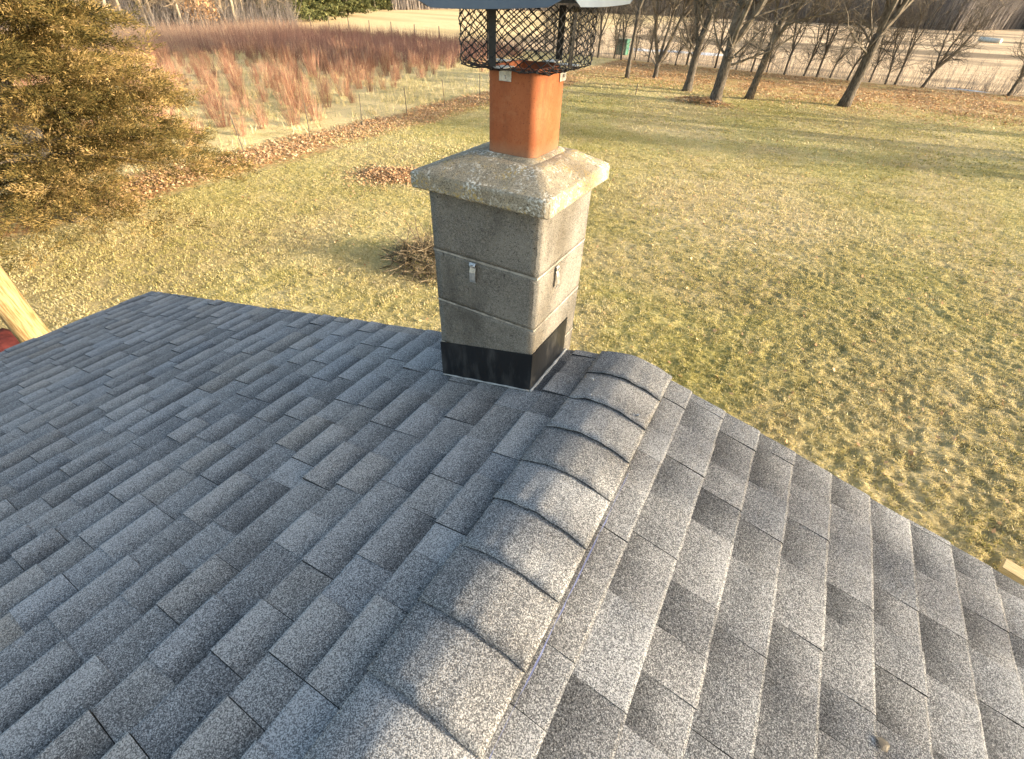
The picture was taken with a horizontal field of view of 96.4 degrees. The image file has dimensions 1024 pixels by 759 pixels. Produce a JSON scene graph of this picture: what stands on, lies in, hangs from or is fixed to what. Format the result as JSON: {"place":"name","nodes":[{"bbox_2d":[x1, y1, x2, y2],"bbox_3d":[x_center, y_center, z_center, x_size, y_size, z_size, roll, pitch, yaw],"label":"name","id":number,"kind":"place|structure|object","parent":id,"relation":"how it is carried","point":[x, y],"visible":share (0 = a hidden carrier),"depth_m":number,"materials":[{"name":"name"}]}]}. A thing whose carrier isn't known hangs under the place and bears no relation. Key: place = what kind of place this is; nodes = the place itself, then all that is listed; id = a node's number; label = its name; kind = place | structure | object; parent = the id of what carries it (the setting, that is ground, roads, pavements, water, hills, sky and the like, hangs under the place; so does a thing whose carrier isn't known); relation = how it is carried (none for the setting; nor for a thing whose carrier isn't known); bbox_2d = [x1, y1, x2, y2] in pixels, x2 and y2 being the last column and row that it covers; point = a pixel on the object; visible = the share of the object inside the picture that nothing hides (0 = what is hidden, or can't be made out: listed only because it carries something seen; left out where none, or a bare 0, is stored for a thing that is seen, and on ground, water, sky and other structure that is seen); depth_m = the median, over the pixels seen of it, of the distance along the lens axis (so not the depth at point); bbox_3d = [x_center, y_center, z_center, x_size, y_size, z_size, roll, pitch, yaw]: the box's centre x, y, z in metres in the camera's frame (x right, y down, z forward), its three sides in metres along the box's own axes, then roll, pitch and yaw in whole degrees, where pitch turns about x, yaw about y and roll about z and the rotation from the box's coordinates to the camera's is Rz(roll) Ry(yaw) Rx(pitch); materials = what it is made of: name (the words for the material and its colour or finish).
{"place":"outdoors","nodes":[
{"label":"outdoors","id":0,"kind":"place"},
{"bbox_2d":[0,27,613,186],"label":"dry grass","id":1,"kind":"structure","parent":0,"point":[373,112],"depth_m":27.42,"materials":[{"name":"plant"}]},
{"bbox_2d":[0,8,1023,575],"bbox_3d":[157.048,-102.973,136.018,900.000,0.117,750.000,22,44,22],"label":"ground","id":2,"kind":"structure","parent":0,"point":[432,20],"depth_m":11.46,"materials":[{"name":"plant"}]},
{"bbox_2d":[0,328,19,351],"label":"red tarp","id":3,"kind":"object","parent":2,"relation":"on","point":[8,339],"visible":0.62,"depth_m":7.67,"materials":[{"name":"plastic"}]},
{"bbox_2d":[0,266,49,342],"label":"wooden pole","id":4,"kind":"object","parent":2,"relation":"on","point":[21,319],"visible":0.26,"depth_m":5.99,"materials":[{"name":"brown wood"}]},
{"bbox_2d":[0,0,262,274],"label":"cedar tree","id":5,"kind":"object","parent":2,"relation":"on","point":[53,145],"visible":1,"depth_m":9.83,"materials":[{"name":"green plant"}]},
{"bbox_2d":[0,0,301,32],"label":"undergrowth","id":6,"kind":"object","parent":2,"relation":"on","point":[165,16],"visible":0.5,"depth_m":56.96,"materials":[{"name":"plant"}]},
{"bbox_2d":[149,0,183,25],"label":"woodland tree","id":7,"kind":"object","parent":2,"relation":"on","point":[171,3],"visible":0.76,"depth_m":53.28,"materials":[{"name":"brown plant"}]},
{"bbox_2d":[162,55,184,80],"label":"red shrub","id":8,"kind":"object","parent":2,"relation":"on","point":[175,71],"visible":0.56,"depth_m":27.60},
{"bbox_2d":[184,56,208,83],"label":"red shrub","id":9,"kind":"object","parent":2,"relation":"on","point":[201,76],"visible":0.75,"depth_m":27.00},
{"bbox_2d":[178,0,220,27],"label":"bare tree","id":10,"kind":"object","parent":2,"relation":"on","point":[201,8],"visible":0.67,"depth_m":55.78,"materials":[{"name":"brown plant"}]},
{"bbox_2d":[189,82,217,119],"bbox_3d":[-13.600,-12.447,20.312,1.058,1.644,1.010,-16,44,-21],"label":"red shrub","id":11,"kind":"object","parent":2,"relation":"on","point":[206,103],"visible":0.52,"depth_m":20.43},
{"bbox_2d":[195,51,218,76],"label":"red shrub","id":12,"kind":"object","parent":2,"relation":"on","point":[208,66],"visible":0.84,"depth_m":28.98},
{"bbox_2d":[195,71,224,109],"bbox_3d":[-14.297,-13.713,21.825,1.242,1.588,1.298,20,43,20],"label":"red shrub","id":13,"kind":"object","parent":2,"relation":"on","point":[218,97],"visible":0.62,"depth_m":21.84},
{"bbox_2d":[203,65,221,94],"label":"red shrub","id":14,"kind":"object","parent":2,"relation":"on","point":[208,84],"visible":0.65,"depth_m":24.68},
{"bbox_2d":[199,85,232,127],"bbox_3d":[-12.320,-11.486,19.220,1.355,1.682,1.432,0,40,-3],"label":"red shrub","id":15,"kind":"object","parent":2,"relation":"on","point":[218,116],"visible":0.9,"depth_m":19.30,"materials":[{"name":"plant"}]},
{"bbox_2d":[212,50,229,73],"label":"red shrub","id":16,"kind":"object","parent":2,"relation":"on","point":[220,63],"visible":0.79,"depth_m":30.35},
{"bbox_2d":[213,38,234,72],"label":"red shrub","id":17,"kind":"object","parent":2,"relation":"on","point":[228,60],"visible":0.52,"depth_m":30.69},
{"bbox_2d":[221,64,243,91],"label":"red shrub","id":18,"kind":"object","parent":2,"relation":"on","point":[228,78],"visible":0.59,"depth_m":25.54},
{"bbox_2d":[225,93,240,114],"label":"red shrub","id":19,"kind":"object","parent":2,"relation":"on","point":[235,105],"visible":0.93,"depth_m":21.42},
{"bbox_2d":[222,108,249,135],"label":"red shrub","id":20,"kind":"object","parent":2,"relation":"on","point":[243,128],"visible":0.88,"depth_m":18.40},
{"bbox_2d":[229,69,247,98],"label":"red shrub","id":21,"kind":"object","parent":2,"relation":"on","point":[239,89],"visible":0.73,"depth_m":24.14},
{"bbox_2d":[234,89,255,111],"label":"red shrub","id":22,"kind":"object","parent":2,"relation":"on","point":[244,101],"visible":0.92,"depth_m":21.99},
{"bbox_2d":[240,33,259,62],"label":"red shrub","id":23,"kind":"object","parent":2,"relation":"on","point":[253,54],"visible":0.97,"depth_m":35.00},
{"bbox_2d":[246,63,259,83],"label":"red shrub","id":24,"kind":"object","parent":2,"relation":"on","point":[255,76],"visible":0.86,"depth_m":27.79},
{"bbox_2d":[245,78,268,101],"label":"red shrub","id":25,"kind":"object","parent":2,"relation":"on","point":[261,94],"visible":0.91,"depth_m":23.82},
{"bbox_2d":[246,105,267,129],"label":"red shrub","id":26,"kind":"object","parent":2,"relation":"on","point":[261,120],"visible":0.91,"depth_m":19.44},
{"bbox_2d":[253,59,274,87],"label":"red shrub","id":27,"kind":"object","parent":2,"relation":"on","point":[267,74],"visible":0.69,"depth_m":26.87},
{"bbox_2d":[258,35,277,63],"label":"red shrub","id":28,"kind":"object","parent":2,"relation":"on","point":[271,53],"visible":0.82,"depth_m":34.91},
{"bbox_2d":[0,16,539,72],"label":"red thicket","id":29,"kind":"object","parent":2,"relation":"on","point":[233,34],"visible":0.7,"depth_m":42.54,"materials":[{"name":"plant"}]},
{"bbox_2d":[258,0,285,19],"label":"bare tree","id":30,"kind":"object","parent":2,"relation":"on","point":[282,5],"visible":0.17,"depth_m":65.02,"materials":[{"name":"brown plant"}]},
{"bbox_2d":[263,68,281,91],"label":"red shrub","id":31,"kind":"object","parent":2,"relation":"on","point":[270,83],"visible":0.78,"depth_m":26.00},
{"bbox_2d":[266,77,293,105],"bbox_3d":[-11.584,-14.619,23.210,1.275,1.290,1.209,-2,38,-6],"label":"red shrub","id":32,"kind":"object","parent":2,"relation":"on","point":[284,93],"visible":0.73,"depth_m":23.30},
{"bbox_2d":[269,56,291,85],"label":"red shrub","id":33,"kind":"object","parent":2,"relation":"on","point":[281,82],"visible":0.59,"depth_m":27.45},
{"bbox_2d":[273,42,295,70],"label":"red shrub","id":34,"kind":"object","parent":2,"relation":"on","point":[287,57],"visible":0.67,"depth_m":32.26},
{"bbox_2d":[273,62,297,97],"bbox_3d":[-12.177,-16.164,24.707,1.154,1.725,1.594,-10,42,-14],"label":"red shrub","id":35,"kind":"object","parent":2,"relation":"on","point":[283,76],"visible":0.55,"depth_m":24.62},
{"bbox_2d":[270,0,309,20],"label":"evergreen tree","id":36,"kind":"object","parent":2,"relation":"on","point":[302,8],"visible":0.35,"depth_m":69.03,"materials":[{"name":"green plant"}]},
{"bbox_2d":[277,96,303,125],"bbox_3d":[-9.592,-11.726,19.948,1.228,1.222,1.294,20,41,20],"label":"red shrub","id":37,"kind":"object","parent":2,"relation":"on","point":[293,115],"visible":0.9,"depth_m":20.02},
{"bbox_2d":[275,71,307,112],"bbox_3d":[-10.178,-13.553,21.576,1.320,1.941,1.814,-29,49,-32],"label":"red shrub","id":38,"kind":"object","parent":2,"relation":"on","point":[293,98],"visible":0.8,"depth_m":21.71,"materials":[{"name":"plant"}]},
{"bbox_2d":[291,0,328,21],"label":"evergreen tree","id":39,"kind":"object","parent":2,"relation":"on","point":[315,16],"visible":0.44,"depth_m":73.83,"materials":[{"name":"green plant"}]},
{"bbox_2d":[303,49,321,79],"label":"red shrub","id":40,"kind":"object","parent":2,"relation":"on","point":[314,70],"visible":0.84,"depth_m":29.57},
{"bbox_2d":[302,90,326,121],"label":"red shrub","id":41,"kind":"object","parent":2,"relation":"on","point":[315,113],"visible":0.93,"depth_m":20.76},
{"bbox_2d":[302,0,329,20],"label":"evergreen tree","id":42,"kind":"object","parent":2,"relation":"on","point":[315,6],"visible":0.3,"depth_m":76.58,"materials":[{"name":"green plant"}]},
{"bbox_2d":[310,72,328,99],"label":"red shrub","id":43,"kind":"object","parent":2,"relation":"on","point":[318,80],"visible":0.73,"depth_m":24.61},
{"bbox_2d":[156,73,486,170],"bbox_3d":[-3.798,-14.691,23.698,0.361,1.353,28.063,23,45,23],"label":"wire fence","id":44,"kind":"object","parent":2,"relation":"on","point":[334,111],"visible":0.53,"depth_m":18.77,"materials":[{"name":"metal"}]},
{"bbox_2d":[314,46,330,73],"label":"red shrub","id":45,"kind":"object","parent":2,"relation":"on","point":[325,63],"visible":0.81,"depth_m":31.52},
{"bbox_2d":[316,85,331,106],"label":"red shrub","id":46,"kind":"object","parent":2,"relation":"on","point":[326,98],"visible":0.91,"depth_m":23.21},
{"bbox_2d":[315,0,347,19],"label":"evergreen tree","id":47,"kind":"object","parent":2,"relation":"on","point":[330,10],"visible":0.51,"depth_m":79.39,"materials":[{"name":"green plant"}]},
{"bbox_2d":[327,70,353,95],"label":"red shrub","id":48,"kind":"object","parent":2,"relation":"on","point":[344,87],"visible":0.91,"depth_m":25.69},
{"bbox_2d":[329,49,352,76],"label":"red shrub","id":49,"kind":"object","parent":2,"relation":"on","point":[340,69],"visible":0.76,"depth_m":30.97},
{"bbox_2d":[338,52,358,82],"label":"red shrub","id":50,"kind":"object","parent":2,"relation":"on","point":[347,66],"visible":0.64,"depth_m":29.11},
{"bbox_2d":[338,0,368,14],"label":"evergreen tree","id":51,"kind":"object","parent":2,"relation":"on","point":[356,5],"visible":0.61,"depth_m":93.09,"materials":[{"name":"green plant"}]},
{"bbox_2d":[344,57,365,88],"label":"red shrub","id":52,"kind":"object","parent":2,"relation":"on","point":[355,77],"visible":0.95,"depth_m":27.56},
{"bbox_2d":[350,0,377,12],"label":"evergreen tree","id":53,"kind":"object","parent":2,"relation":"on","point":[365,5],"visible":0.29,"depth_m":104.05,"materials":[{"name":"green plant"}]},
{"bbox_2d":[356,44,374,72],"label":"red shrub","id":54,"kind":"object","parent":2,"relation":"on","point":[369,60],"visible":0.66,"depth_m":32.73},
{"bbox_2d":[358,53,376,83],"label":"red shrub","id":55,"kind":"object","parent":2,"relation":"on","point":[367,75],"visible":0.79,"depth_m":29.02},
{"bbox_2d":[325,162,419,191],"bbox_3d":[-3.371,-6.753,15.133,6.184,0.277,3.285,4,40,2],"label":"leaf pile","id":56,"kind":"object","parent":2,"relation":"on","point":[400,174],"visible":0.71,"depth_m":15.04,"materials":[{"name":"brown plant"}]},
{"bbox_2d":[371,0,392,10],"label":"evergreen tree","id":57,"kind":"object","parent":2,"relation":"on","point":[382,4],"visible":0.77,"depth_m":115.53,"materials":[{"name":"green plant"}]},
{"bbox_2d":[376,48,391,75],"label":"red shrub","id":58,"kind":"object","parent":2,"relation":"on","point":[384,69],"visible":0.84,"depth_m":31.82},
{"bbox_2d":[384,54,399,80],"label":"red shrub","id":59,"kind":"object","parent":2,"relation":"on","point":[394,71],"visible":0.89,"depth_m":30.31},
{"bbox_2d":[377,214,436,287],"bbox_3d":[-1.786,-3.102,9.984,3.084,1.362,2.710,22,44,22],"label":"brush pile","id":60,"kind":"object","parent":2,"relation":"on","point":[422,246],"visible":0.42,"depth_m":10.11,"materials":[{"name":"wood"}]},
{"bbox_2d":[402,48,428,77],"bbox_3d":[-6.517,-21.677,31.376,1.820,1.854,1.316,-18,44,-22],"label":"red shrub","id":61,"kind":"object","parent":2,"relation":"on","point":[423,71],"visible":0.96,"depth_m":31.67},
{"bbox_2d":[0,291,1023,758],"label":"house","id":62,"kind":"structure","parent":2,"relation":"on","point":[236,531],"depth_m":1.32,"materials":[{"name":"asphalt"}]},
{"bbox_2d":[410,60,609,391],"bbox_3d":[-0.053,0.829,2.818,0.504,4.588,0.470,22,44,22],"label":"chimney","id":63,"kind":"object","parent":62,"relation":"on","point":[510,201],"visible":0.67,"depth_m":1.51,"materials":[{"name":"concrete"}]},
{"bbox_2d":[419,0,631,81],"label":"spark arrestor","id":64,"kind":"object","parent":63,"relation":"on","point":[491,7],"visible":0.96,"depth_m":1.23,"materials":[{"name":"metal"}]},
{"bbox_2d":[528,3,571,51],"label":"thin tree","id":65,"kind":"object","parent":2,"relation":"on","point":[549,24],"visible":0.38,"depth_m":47.20,"materials":[{"name":"brown plant"}]},
{"bbox_2d":[541,3,578,53],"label":"thin tree","id":66,"kind":"object","parent":2,"relation":"on","point":[555,19],"visible":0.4,"depth_m":45.78,"materials":[{"name":"brown plant"}]},
{"bbox_2d":[98,59,1023,532],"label":"leaf litter","id":67,"kind":"object","parent":2,"relation":"on","point":[572,79],"visible":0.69,"depth_m":25.61,"materials":[{"name":"brown plant"}]},
{"bbox_2d":[547,3,605,54],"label":"thin tree","id":68,"kind":"object","parent":2,"relation":"on","point":[578,20],"visible":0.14,"depth_m":44.70,"materials":[{"name":"brown plant"}]},
{"bbox_2d":[567,3,590,51],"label":"thin tree","id":69,"kind":"object","parent":2,"relation":"on","point":[579,24],"visible":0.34,"depth_m":44.46,"materials":[{"name":"brown plant"}]},
{"bbox_2d":[568,6,624,56],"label":"thin tree","id":70,"kind":"object","parent":2,"relation":"on","point":[594,30],"visible":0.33,"depth_m":45.13,"materials":[{"name":"brown plant"}]},
{"bbox_2d":[589,6,617,57],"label":"thin tree","id":71,"kind":"object","parent":2,"relation":"on","point":[601,29],"visible":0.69,"depth_m":43.57,"materials":[{"name":"brown plant"}]},
{"bbox_2d":[579,0,648,58],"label":"thin tree","id":72,"kind":"object","parent":2,"relation":"on","point":[616,28],"visible":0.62,"depth_m":43.36,"materials":[{"name":"brown plant"}]},
{"bbox_2d":[616,38,630,54],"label":"green bin","id":73,"kind":"object","parent":2,"relation":"on","point":[627,46],"visible":0.48,"depth_m":48.31,"materials":[{"name":"plastic"}]},
{"bbox_2d":[602,2,652,59],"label":"thin tree","id":74,"kind":"object","parent":2,"relation":"on","point":[623,34],"visible":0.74,"depth_m":43.04,"materials":[{"name":"brown plant"}]},
{"bbox_2d":[617,0,664,59],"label":"thin tree","id":75,"kind":"object","parent":2,"relation":"on","point":[639,37],"visible":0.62,"depth_m":43.00,"materials":[{"name":"brown plant"}]},
{"bbox_2d":[623,0,660,78],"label":"bare tree","id":76,"kind":"object","parent":2,"relation":"on","point":[636,23],"visible":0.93,"depth_m":32.89,"materials":[{"name":"grey plant"}]},
{"bbox_2d":[636,0,676,62],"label":"thin tree","id":77,"kind":"object","parent":2,"relation":"on","point":[652,41],"visible":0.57,"depth_m":41.84,"materials":[{"name":"brown plant"}]},
{"bbox_2d":[627,0,708,77],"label":"bare tree","id":78,"kind":"object","parent":2,"relation":"on","point":[658,57],"visible":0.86,"depth_m":34.23,"materials":[{"name":"grey plant"}]},
{"bbox_2d":[665,2,706,65],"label":"thin tree","id":79,"kind":"object","parent":2,"relation":"on","point":[680,51],"visible":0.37,"depth_m":41.17,"materials":[{"name":"brown plant"}]},
{"bbox_2d":[657,0,732,91],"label":"bare tree","id":80,"kind":"object","parent":2,"relation":"on","point":[688,83],"visible":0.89,"depth_m":29.02,"materials":[{"name":"grey plant"}]},
{"bbox_2d":[675,1,721,65],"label":"thin tree","id":81,"kind":"object","parent":2,"relation":"on","point":[687,60],"visible":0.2,"depth_m":41.19,"materials":[{"name":"brown plant"}]},
{"bbox_2d":[642,95,756,111],"bbox_3d":[10.886,-17.399,28.218,8.837,0.439,3.716,27,46,26],"label":"leaf mound","id":82,"kind":"object","parent":2,"relation":"on","point":[703,99],"visible":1,"depth_m":27.35,"materials":[{"name":"brown plant"}]},
{"bbox_2d":[675,1,728,54],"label":"thin tree","id":83,"kind":"object","parent":2,"relation":"on","point":[704,15],"visible":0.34,"depth_m":39.64,"materials":[{"name":"brown plant"}]},
{"bbox_2d":[388,0,1023,30],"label":"woodland","id":84,"kind":"object","parent":2,"relation":"on","point":[1011,18],"visible":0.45,"depth_m":140.43,"materials":[{"name":"plant"}]},
{"bbox_2d":[707,2,749,67],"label":"thin tree","id":85,"kind":"object","parent":2,"relation":"on","point":[722,34],"visible":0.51,"depth_m":40.07,"materials":[{"name":"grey plant"}]},
{"bbox_2d":[731,0,782,69],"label":"thin tree","id":86,"kind":"object","parent":2,"relation":"on","point":[743,44],"visible":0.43,"depth_m":39.66,"materials":[{"name":"brown plant"}]},
{"bbox_2d":[699,0,834,104],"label":"bare tree","id":87,"kind":"object","parent":2,"relation":"on","point":[736,31],"visible":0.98,"depth_m":25.25,"materials":[{"name":"brown plant"}]},
{"bbox_2d":[515,19,1023,95],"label":"edge brush","id":88,"kind":"object","parent":2,"relation":"on","point":[899,79],"visible":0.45,"depth_m":38.95,"materials":[{"name":"plant"}]},
{"bbox_2d":[744,0,805,71],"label":"thin tree","id":89,"kind":"object","parent":2,"relation":"on","point":[762,22],"visible":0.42,"depth_m":38.33,"materials":[{"name":"brown plant"}]},
{"bbox_2d":[759,2,810,71],"bbox_3d":[23.080,-29.465,39.102,4.164,5.489,4.587,-4,41,-7],"label":"thin tree","id":90,"kind":"object","parent":2,"relation":"on","point":[772,55],"visible":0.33,"depth_m":39.33,"materials":[{"name":"brown plant"}]},
{"bbox_2d":[773,0,837,74],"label":"thin tree","id":91,"kind":"object","parent":2,"relation":"on","point":[793,46],"visible":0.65,"depth_m":37.83,"materials":[{"name":"brown plant"}]},
{"bbox_2d":[741,0,873,99],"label":"bare tree","id":92,"kind":"object","parent":2,"relation":"on","point":[751,92],"visible":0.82,"depth_m":26.94,"materials":[{"name":"brown plant"}]},
{"bbox_2d":[787,0,864,75],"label":"thin tree","id":93,"kind":"object","parent":2,"relation":"on","point":[823,36],"visible":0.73,"depth_m":36.72,"materials":[{"name":"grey plant"}]},
{"bbox_2d":[793,0,883,76],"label":"thin tree","id":94,"kind":"object","parent":2,"relation":"on","point":[825,50],"visible":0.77,"depth_m":36.91,"materials":[{"name":"brown plant"}]},
{"bbox_2d":[826,0,899,77],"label":"thin tree","id":95,"kind":"object","parent":2,"relation":"on","point":[838,60],"visible":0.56,"depth_m":37.27,"materials":[{"name":"brown plant"}]},
{"bbox_2d":[824,0,913,107],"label":"bare tree","id":96,"kind":"object","parent":2,"relation":"on","point":[887,20],"visible":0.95,"depth_m":26.05,"materials":[{"name":"brown plant"}]},
{"bbox_2d":[835,0,925,80],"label":"thin tree","id":97,"kind":"object","parent":2,"relation":"on","point":[856,56],"visible":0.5,"depth_m":36.06,"materials":[{"name":"brown plant"}]},
{"bbox_2d":[853,0,946,84],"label":"thin tree","id":98,"kind":"object","parent":2,"relation":"on","point":[893,53],"visible":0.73,"depth_m":35.39,"materials":[{"name":"brown plant"}]},
{"bbox_2d":[867,0,941,81],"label":"thin tree","id":99,"kind":"object","parent":2,"relation":"on","point":[878,59],"visible":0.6,"depth_m":35.40,"materials":[{"name":"brown plant"}]},
{"bbox_2d":[878,0,977,84],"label":"thin tree","id":100,"kind":"object","parent":2,"relation":"on","point":[913,38],"visible":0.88,"depth_m":34.44,"materials":[{"name":"brown plant"}]},
{"bbox_2d":[914,0,1015,87],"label":"thin tree","id":101,"kind":"object","parent":2,"relation":"on","point":[952,54],"visible":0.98,"depth_m":33.79,"materials":[{"name":"brown plant"}]},
{"bbox_2d":[978,37,1002,43],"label":"white pipe","id":102,"kind":"object","parent":2,"relation":"on","point":[992,40],"visible":0.92,"depth_m":86.51,"materials":[{"name":"plastic"}]},
{"bbox_2d":[998,558,1023,585],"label":"wood plank","id":103,"kind":"object","parent":2,"relation":"on","point":[1011,569],"visible":1,"depth_m":5.00,"materials":[{"name":"wood"}]},
{"bbox_2d":[1006,17,1023,95],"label":"thin tree","id":104,"kind":"object","parent":2,"relation":"on","point":[1019,78],"visible":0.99,"depth_m":32.91,"materials":[{"name":"brown plant"}]},
{"bbox_2d":[5,0,1023,28],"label":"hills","id":105,"kind":"structure","parent":0,"point":[373,4],"depth_m":70.56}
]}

